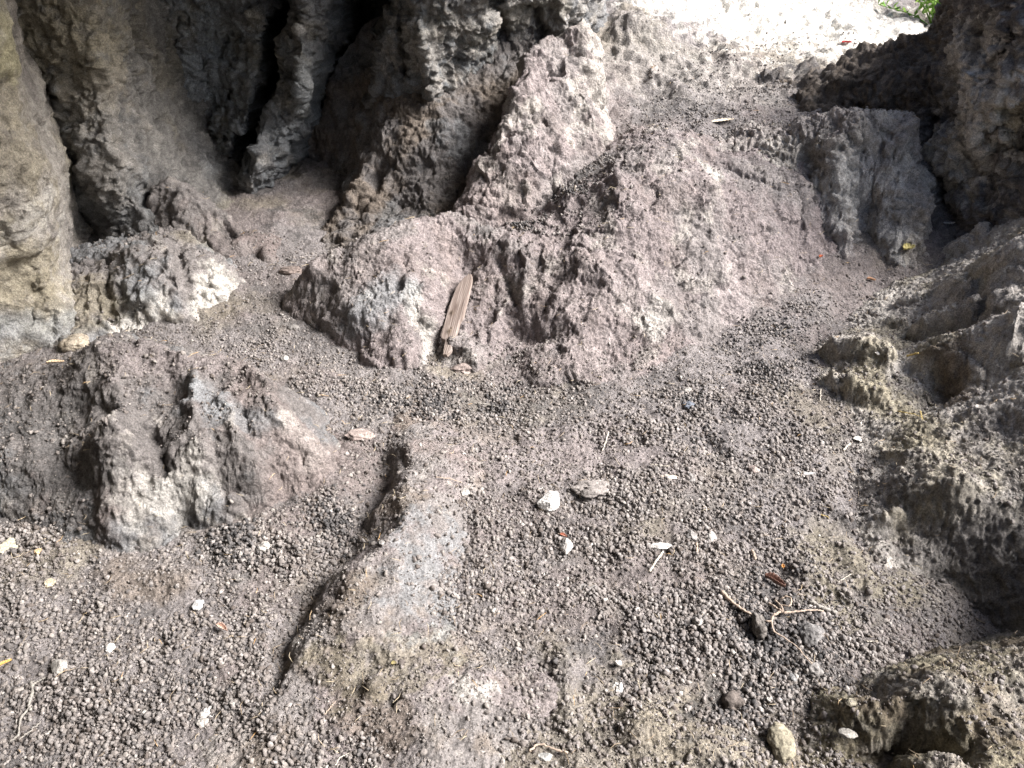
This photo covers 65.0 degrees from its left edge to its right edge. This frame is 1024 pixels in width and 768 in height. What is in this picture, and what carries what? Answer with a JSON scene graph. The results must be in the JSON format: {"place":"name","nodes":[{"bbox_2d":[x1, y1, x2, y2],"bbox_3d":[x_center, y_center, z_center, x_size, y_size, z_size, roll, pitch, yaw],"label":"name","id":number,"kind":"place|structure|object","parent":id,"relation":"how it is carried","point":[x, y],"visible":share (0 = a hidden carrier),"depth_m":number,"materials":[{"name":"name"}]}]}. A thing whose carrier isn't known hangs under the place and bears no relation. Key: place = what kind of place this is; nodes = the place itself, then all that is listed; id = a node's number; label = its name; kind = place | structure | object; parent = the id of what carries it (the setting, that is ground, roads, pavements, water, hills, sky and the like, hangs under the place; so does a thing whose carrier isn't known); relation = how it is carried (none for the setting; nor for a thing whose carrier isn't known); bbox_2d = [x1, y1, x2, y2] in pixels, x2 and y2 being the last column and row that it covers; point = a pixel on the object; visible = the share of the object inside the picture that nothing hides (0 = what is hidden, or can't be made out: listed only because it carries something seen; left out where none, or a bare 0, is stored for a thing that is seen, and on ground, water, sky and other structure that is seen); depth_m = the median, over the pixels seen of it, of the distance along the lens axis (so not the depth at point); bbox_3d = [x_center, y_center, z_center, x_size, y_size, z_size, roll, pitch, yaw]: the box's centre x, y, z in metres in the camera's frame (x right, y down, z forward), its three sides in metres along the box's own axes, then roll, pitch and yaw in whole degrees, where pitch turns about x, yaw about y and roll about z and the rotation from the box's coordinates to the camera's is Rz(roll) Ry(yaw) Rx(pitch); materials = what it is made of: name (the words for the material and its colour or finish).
{"place":"outdoors","nodes":[
{"label":"outdoors","id":0,"kind":"place"},
{"bbox_2d":[0,0,93,364],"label":"cave wall","id":1,"kind":"structure","parent":0,"point":[45,227],"depth_m":2.79,"materials":[{"name":"beige stone"}]},
{"bbox_2d":[15,0,247,242],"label":"cave wall","id":2,"kind":"structure","parent":0,"point":[131,120],"depth_m":3.29,"materials":[{"name":"grey stone"}]},
{"bbox_2d":[160,0,609,193],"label":"cave wall","id":3,"kind":"structure","parent":0,"point":[261,75],"depth_m":3.72,"materials":[{"name":"grey stone"}]},
{"bbox_2d":[0,0,999,767],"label":"cave floor","id":4,"kind":"structure","parent":0,"point":[642,40],"depth_m":2.44,"materials":[{"name":"soil"}]},
{"bbox_2d":[0,659,11,666],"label":"leaf","id":5,"kind":"object","parent":4,"relation":"on","point":[4,662],"visible":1,"depth_m":1.86,"materials":[{"name":"yellow plant"}]},
{"bbox_2d":[0,538,18,553],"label":"stone","id":6,"kind":"object","parent":4,"relation":"on","point":[7,544],"visible":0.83,"depth_m":2.17,"materials":[{"name":"beige stone"}]},
{"bbox_2d":[8,677,44,742],"bbox_3d":[-1.073,0.720,1.782,0.036,0.016,0.159,-7,36,-9],"label":"root","id":7,"kind":"object","parent":4,"relation":"on","point":[32,685],"visible":1,"depth_m":1.78,"materials":[{"name":"beige wood"}]},
{"bbox_2d":[18,721,40,739],"bbox_3d":[-1.041,0.750,1.738,0.010,0.010,0.052,17,39,23],"label":"root","id":8,"kind":"object","parent":4,"relation":"on","point":[25,734],"visible":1,"depth_m":1.73,"materials":[{"name":"beige wood"}]},
{"bbox_2d":[34,548,41,554],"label":"stone","id":9,"kind":"object","parent":4,"relation":"on","point":[37,551],"visible":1,"depth_m":2.15,"materials":[{"name":"beige stone"}]},
{"bbox_2d":[44,578,55,587],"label":"stone","id":10,"kind":"object","parent":4,"relation":"on","point":[49,582],"visible":1,"depth_m":2.06,"materials":[{"name":"beige stone"}]},
{"bbox_2d":[51,659,67,674],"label":"stone","id":11,"kind":"object","parent":4,"relation":"on","point":[58,666],"visible":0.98,"depth_m":1.85,"materials":[{"name":"white stone"}]},
{"bbox_2d":[58,333,88,352],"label":"stone","id":12,"kind":"object","parent":4,"relation":"on","point":[75,342],"visible":0.78,"depth_m":2.86,"materials":[{"name":"beige stone"}]},
{"bbox_2d":[105,643,115,653],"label":"stone","id":13,"kind":"object","parent":4,"relation":"on","point":[110,647],"visible":0.99,"depth_m":1.90,"materials":[{"name":"white stone"}]},
{"bbox_2d":[42,225,245,352],"bbox_3d":[-1.627,-0.457,3.202,1.150,0.326,1.031,0,35,0],"label":"rock outcrop","id":14,"kind":"object","parent":4,"relation":"on","point":[132,302],"visible":0.56,"depth_m":3.02,"materials":[{"name":"grey stone"}]},
{"bbox_2d":[0,332,340,552],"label":"boulder","id":15,"kind":"object","parent":4,"relation":"on","point":[247,465],"visible":0.84,"depth_m":2.27,"materials":[{"name":"grey stone"}]},
{"bbox_2d":[41,359,63,364],"bbox_3d":[-1.428,-0.069,2.498,0.065,0.013,0.012,-11,38,-13],"label":"leaf","id":16,"kind":"object","parent":15,"relation":"on","point":[53,361],"visible":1,"depth_m":2.50,"materials":[{"name":"beige plant"}]},
{"bbox_2d":[146,175,240,259],"bbox_3d":[-1.536,-0.799,3.577,0.853,0.365,0.858,0,35,0],"label":"rock outcrop","id":17,"kind":"object","parent":4,"relation":"on","point":[168,206],"visible":0.39,"depth_m":3.33,"materials":[{"name":"grey stone"}]},
{"bbox_2d":[191,599,204,610],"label":"stone","id":18,"kind":"object","parent":4,"relation":"on","point":[197,605],"visible":1,"depth_m":2.01,"materials":[{"name":"white stone"}]},
{"bbox_2d":[195,716,208,727],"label":"stone","id":19,"kind":"object","parent":4,"relation":"on","point":[201,720],"visible":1,"depth_m":1.75,"materials":[{"name":"white stone"}]},
{"bbox_2d":[200,706,213,716],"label":"stone","id":20,"kind":"object","parent":4,"relation":"on","point":[205,712],"visible":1,"depth_m":1.77,"materials":[{"name":"white stone"}]},
{"bbox_2d":[234,574,242,581],"bbox_3d":[-0.709,0.503,2.081,0.020,0.014,0.023,-20,59,4],"label":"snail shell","id":21,"kind":"object","parent":4,"relation":"on","point":[236,577],"visible":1,"depth_m":2.08,"materials":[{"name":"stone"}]},
{"bbox_2d":[230,229,281,262],"bbox_3d":[-1.108,-0.617,3.510,0.352,0.120,0.474,0,35,0],"label":"stone","id":22,"kind":"object","parent":4,"relation":"on","point":[240,246],"visible":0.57,"depth_m":3.41,"materials":[{"name":"grey stone"}]},
{"bbox_2d":[258,541,269,551],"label":"stone","id":23,"kind":"object","parent":4,"relation":"on","point":[265,546],"visible":1,"depth_m":2.15,"materials":[{"name":"white stone"}]},
{"bbox_2d":[281,355,288,360],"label":"stone","id":24,"kind":"object","parent":4,"relation":"on","point":[284,357],"visible":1,"depth_m":2.88,"materials":[{"name":"white stone"}]},
{"bbox_2d":[278,266,301,274],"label":"stone","id":25,"kind":"object","parent":4,"relation":"on","point":[288,270],"visible":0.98,"depth_m":3.28,"materials":[{"name":"grey stone"}]},
{"bbox_2d":[287,324,299,329],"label":"stone","id":26,"kind":"object","parent":4,"relation":"on","point":[293,327],"visible":1,"depth_m":3.01,"materials":[{"name":"grey stone"}]},
{"bbox_2d":[344,428,374,440],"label":"stone","id":27,"kind":"object","parent":4,"relation":"on","point":[358,434],"visible":1,"depth_m":2.53,"materials":[{"name":"beige stone"}]},
{"bbox_2d":[183,402,560,767],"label":"rock rib","id":28,"kind":"object","parent":4,"relation":"on","point":[454,745],"visible":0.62,"depth_m":1.82,"materials":[{"name":"grey stone"}]},
{"bbox_2d":[460,488,469,496],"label":"stone","id":29,"kind":"object","parent":28,"relation":"on","point":[464,491],"visible":1,"depth_m":2.30,"materials":[{"name":"white stone"}]},
{"bbox_2d":[308,15,533,251],"bbox_3d":[-0.522,-1.080,3.546,1.255,0.954,1.201,0,35,0],"label":"rock outcrop","id":30,"kind":"object","parent":4,"relation":"on","point":[421,167],"visible":0.48,"depth_m":3.65,"materials":[{"name":"grey stone"}]},
{"bbox_2d":[450,363,471,373],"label":"stone","id":31,"kind":"object","parent":4,"relation":"on","point":[464,368],"visible":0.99,"depth_m":2.86,"materials":[{"name":"grey stone"}]},
{"bbox_2d":[0,367,1018,767],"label":"droppings","id":32,"kind":"object","parent":4,"relation":"on","point":[128,741],"visible":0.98,"depth_m":2.00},
{"bbox_2d":[0,236,1023,767],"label":"gravel","id":33,"kind":"structure","parent":4,"relation":"on","point":[506,564],"depth_m":2.07,"materials":[{"name":"grey gravel"}]},
{"bbox_2d":[1,31,1023,412],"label":"gravel","id":34,"kind":"structure","parent":4,"relation":"on","point":[593,260],"depth_m":3.05,"materials":[{"name":"grey gravel"}]},
{"bbox_2d":[451,18,615,227],"bbox_3d":[0.139,-0.997,3.456,0.732,0.915,1.418,20,40,27],"label":"rock outcrop","id":35,"kind":"object","parent":4,"relation":"on","point":[532,159],"visible":0.74,"depth_m":3.34,"materials":[{"name":"grey stone"}]},
{"bbox_2d":[538,753,551,760],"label":"stone","id":36,"kind":"object","parent":4,"relation":"on","point":[544,756],"visible":1,"depth_m":1.67,"materials":[{"name":"white stone"}]},
{"bbox_2d":[528,743,567,753],"bbox_3d":[0.076,0.761,1.679,0.083,0.010,0.022,3,35,4],"label":"root","id":37,"kind":"object","parent":4,"relation":"on","point":[545,745],"visible":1,"depth_m":1.68,"materials":[{"name":"white wood"}]},
{"bbox_2d":[537,491,559,510],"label":"stone","id":38,"kind":"object","parent":4,"relation":"on","point":[549,501],"visible":1,"depth_m":2.27,"materials":[{"name":"white stone"}]},
{"bbox_2d":[282,125,837,387],"bbox_3d":[0.352,-0.570,3.201,2.455,0.600,1.278,-18,39,-24],"label":"rock outcrop","id":39,"kind":"object","parent":4,"relation":"on","point":[316,299],"visible":0.85,"depth_m":3.07,"materials":[{"name":"grey stone"}]},
{"bbox_2d":[441,274,472,356],"bbox_3d":[-0.209,-0.259,2.984,0.068,0.020,0.402,0,52,15],"label":"wooden plank","id":40,"kind":"object","parent":39,"relation":"on","point":[455,314],"visible":0.98,"depth_m":2.98,"materials":[{"name":"brown wood"}]},
{"bbox_2d":[559,538,572,554],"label":"stone","id":41,"kind":"object","parent":4,"relation":"on","point":[566,546],"visible":1,"depth_m":2.17,"materials":[{"name":"white stone"}]},
{"bbox_2d":[334,152,828,388],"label":"droppings","id":42,"kind":"object","parent":4,"relation":"on","point":[762,362],"visible":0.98,"depth_m":3.03,"materials":[{"name":"grey soil"}]},
{"bbox_2d":[570,480,609,497],"bbox_3d":[0.235,0.308,2.334,0.135,0.042,0.077,0,35,0],"label":"stone","id":43,"kind":"object","parent":4,"relation":"on","point":[589,488],"visible":0.99,"depth_m":2.32,"materials":[{"name":"grey stone"}]},
{"bbox_2d":[579,583,600,591],"bbox_3d":[0.198,0.521,2.056,0.060,0.009,0.031,0,35,0],"label":"flake","id":44,"kind":"object","parent":4,"relation":"on","point":[590,588],"visible":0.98,"depth_m":2.06,"materials":[{"name":"stone"}]},
{"bbox_2d":[612,682,623,692],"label":"stone","id":45,"kind":"object","parent":4,"relation":"on","point":[619,687],"visible":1,"depth_m":1.81,"materials":[{"name":"white stone"}]},
{"bbox_2d":[615,660,621,665],"bbox_3d":[0.246,0.645,1.857,0.021,0.013,0.018,5,12,-26],"label":"snail shell","id":46,"kind":"object","parent":4,"relation":"on","point":[618,663],"visible":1,"depth_m":1.85,"materials":[{"name":"stone"}]},
{"bbox_2d":[648,551,663,571],"bbox_3d":[0.378,0.465,2.106,0.008,0.008,0.083,21,40,27],"label":"twig","id":47,"kind":"object","parent":4,"relation":"on","point":[654,563],"visible":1,"depth_m":2.10,"materials":[{"name":"wood"}]},
{"bbox_2d":[650,542,671,548],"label":"stone","id":48,"kind":"object","parent":4,"relation":"on","point":[660,545],"visible":1,"depth_m":2.16,"materials":[{"name":"white stone"}]},
{"bbox_2d":[660,474,676,478],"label":"stone","id":49,"kind":"object","parent":4,"relation":"on","point":[672,476],"visible":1,"depth_m":2.38,"materials":[{"name":"white stone"}]},
{"bbox_2d":[682,401,694,408],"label":"stone","id":50,"kind":"object","parent":4,"relation":"on","point":[688,404],"visible":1,"depth_m":2.66,"materials":[{"name":"grey stone"}]},
{"bbox_2d":[686,529,696,540],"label":"stone","id":51,"kind":"object","parent":4,"relation":"on","point":[693,536],"visible":1,"depth_m":2.18,"materials":[{"name":"white stone"}]},
{"bbox_2d":[688,473,694,482],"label":"stone","id":52,"kind":"object","parent":4,"relation":"on","point":[691,475],"visible":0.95,"depth_m":2.38,"materials":[{"name":"white stone"}]},
{"bbox_2d":[692,615,702,625],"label":"stone","id":53,"kind":"object","parent":4,"relation":"on","point":[696,624],"visible":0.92,"depth_m":1.94,"materials":[{"name":"grey stone"}]},
{"bbox_2d":[706,531,716,541],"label":"stone","id":54,"kind":"object","parent":4,"relation":"on","point":[711,536],"visible":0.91,"depth_m":2.19,"materials":[{"name":"white stone"}]},
{"bbox_2d":[713,118,733,121],"bbox_3d":[0.953,-1.214,3.708,0.143,0.009,0.022,-9,44,1],"label":"bark splinter","id":55,"kind":"object","parent":4,"relation":"on","point":[717,120],"visible":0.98,"depth_m":3.71,"materials":[{"name":"beige wood"}]},
{"bbox_2d":[718,690,744,710],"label":"stone","id":56,"kind":"object","parent":4,"relation":"on","point":[732,699],"visible":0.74,"depth_m":1.78,"materials":[{"name":"grey stone"}]},
{"bbox_2d":[721,590,751,616],"bbox_3d":[0.553,0.543,1.988,0.015,0.012,0.097,-23,41,-29],"label":"stick","id":57,"kind":"object","parent":4,"relation":"on","point":[725,595],"visible":1,"depth_m":1.99,"materials":[{"name":"beige wood"}]},
{"bbox_2d":[748,465,759,473],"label":"stone","id":58,"kind":"object","parent":4,"relation":"on","point":[755,469],"visible":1,"depth_m":2.42,"materials":[{"name":"white stone"}]},
{"bbox_2d":[751,549,756,559],"bbox_3d":[0.645,0.456,2.145,0.010,0.018,0.044,3,35,4],"label":"stick","id":59,"kind":"object","parent":4,"relation":"on","point":[753,554],"visible":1,"depth_m":2.14,"materials":[{"name":"beige wood"}]},
{"bbox_2d":[751,612,767,640],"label":"stone","id":60,"kind":"object","parent":4,"relation":"on","point":[759,627],"visible":0.99,"depth_m":1.92,"materials":[{"name":"grey stone"}]},
{"bbox_2d":[764,572,785,587],"bbox_3d":[0.667,0.498,2.058,0.072,0.026,0.020,23,41,29],"label":"leaf","id":61,"kind":"object","parent":4,"relation":"on","point":[775,578],"visible":1,"depth_m":2.06,"materials":[{"name":"brown plant"}]},
{"bbox_2d":[767,721,795,763],"bbox_3d":[0.572,0.757,1.704,0.061,0.041,0.092,0,35,0],"label":"stone","id":62,"kind":"object","parent":4,"relation":"on","point":[780,739],"visible":1,"depth_m":1.69,"materials":[{"name":"beige stone"}]},
{"bbox_2d":[788,673,796,681],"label":"stone","id":63,"kind":"object","parent":4,"relation":"on","point":[792,677],"visible":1,"depth_m":1.84,"materials":[{"name":"white stone"}]},
{"bbox_2d":[765,595,823,663],"bbox_3d":[0.672,0.581,1.934,0.128,0.034,0.176,16,38,21],"label":"root","id":64,"kind":"object","parent":4,"relation":"on","point":[778,612],"visible":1,"depth_m":1.96,"materials":[{"name":"beige wood"}]},
{"bbox_2d":[801,471,815,474],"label":"stone","id":65,"kind":"object","parent":4,"relation":"on","point":[807,473],"visible":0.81,"depth_m":2.42,"materials":[{"name":"white stone"}]},
{"bbox_2d":[798,622,824,644],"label":"stone","id":66,"kind":"object","parent":4,"relation":"on","point":[810,633],"visible":0.99,"depth_m":1.91,"materials":[{"name":"grey stone"}]},
{"bbox_2d":[807,662,823,676],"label":"stone","id":67,"kind":"object","parent":4,"relation":"on","point":[815,669],"visible":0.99,"depth_m":1.84,"materials":[{"name":"white stone"}]},
{"bbox_2d":[808,599,837,614],"bbox_3d":[0.770,0.555,1.996,0.073,0.023,0.017,14,38,20],"label":"stick","id":68,"kind":"object","parent":4,"relation":"on","point":[822,607],"visible":1,"depth_m":1.99,"materials":[{"name":"grey wood"}]},
{"bbox_2d":[711,106,937,269],"bbox_3d":[1.288,-0.990,3.714,1.399,0.640,1.198,0,35,0],"label":"rock ledge","id":69,"kind":"object","parent":4,"relation":"on","point":[885,203],"visible":0.6,"depth_m":3.42,"materials":[{"name":"grey stone"}]},
{"bbox_2d":[900,243,914,251],"bbox_3d":[1.676,-0.578,3.406,0.078,0.022,0.045,-20,42,-14],"label":"leaf","id":70,"kind":"object","parent":69,"relation":"on","point":[906,246],"visible":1,"depth_m":3.42,"materials":[{"name":"yellow plant"}]},
{"bbox_2d":[755,0,1023,238],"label":"rock pillar","id":71,"kind":"object","parent":4,"relation":"on","point":[952,78],"visible":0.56,"depth_m":3.44,"materials":[{"name":"grey stone"}]},
{"bbox_2d":[878,0,940,24],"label":"leafy plant","id":72,"kind":"object","parent":4,"relation":"on","point":[929,6],"visible":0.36,"depth_m":5.00,"materials":[{"name":"green plant"}]},
{"bbox_2d":[796,630,1023,767],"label":"boulder","id":73,"kind":"object","parent":4,"relation":"on","point":[923,726],"visible":0.84,"depth_m":1.66,"materials":[{"name":"grey stone"}]},
{"bbox_2d":[838,728,857,738],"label":"stone","id":74,"kind":"object","parent":73,"relation":"on","point":[847,733],"visible":1,"depth_m":1.67,"materials":[{"name":"white stone"}]},
{"bbox_2d":[845,698,857,706],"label":"stone","id":75,"kind":"object","parent":73,"relation":"on","point":[848,702],"visible":1,"depth_m":1.69,"materials":[{"name":"beige stone"}]},
{"bbox_2d":[814,216,1023,632],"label":"rock shelf","id":76,"kind":"object","parent":4,"relation":"on","point":[977,545],"visible":0.84,"depth_m":2.50,"materials":[{"name":"grey stone"}]},
{"bbox_2d":[897,411,922,419],"bbox_3d":[1.293,0.093,2.570,0.055,0.042,0.098,-12,37,-17],"label":"root","id":77,"kind":"object","parent":76,"relation":"attached to","point":[912,413],"visible":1,"depth_m":2.57,"materials":[{"name":"yellow plant"}]},
{"bbox_2d":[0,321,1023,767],"bbox_3d":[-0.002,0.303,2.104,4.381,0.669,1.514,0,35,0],"label":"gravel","id":78,"kind":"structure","parent":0,"point":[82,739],"depth_m":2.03,"materials":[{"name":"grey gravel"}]},
{"bbox_2d":[215,622,227,630],"bbox_3d":[-0.700,0.581,1.931,0.042,0.015,0.014,15,38,25],"label":"leaf","id":79,"kind":"object","parent":78,"relation":"on","point":[221,625],"visible":1,"depth_m":1.93,"materials":[{"name":"brown plant"}]},
{"bbox_2d":[144,376,896,762],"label":"droppings","id":80,"kind":"object","parent":78,"relation":"on","point":[748,634],"visible":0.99,"depth_m":2.06,"materials":[{"name":"grey soil"}]}
]}

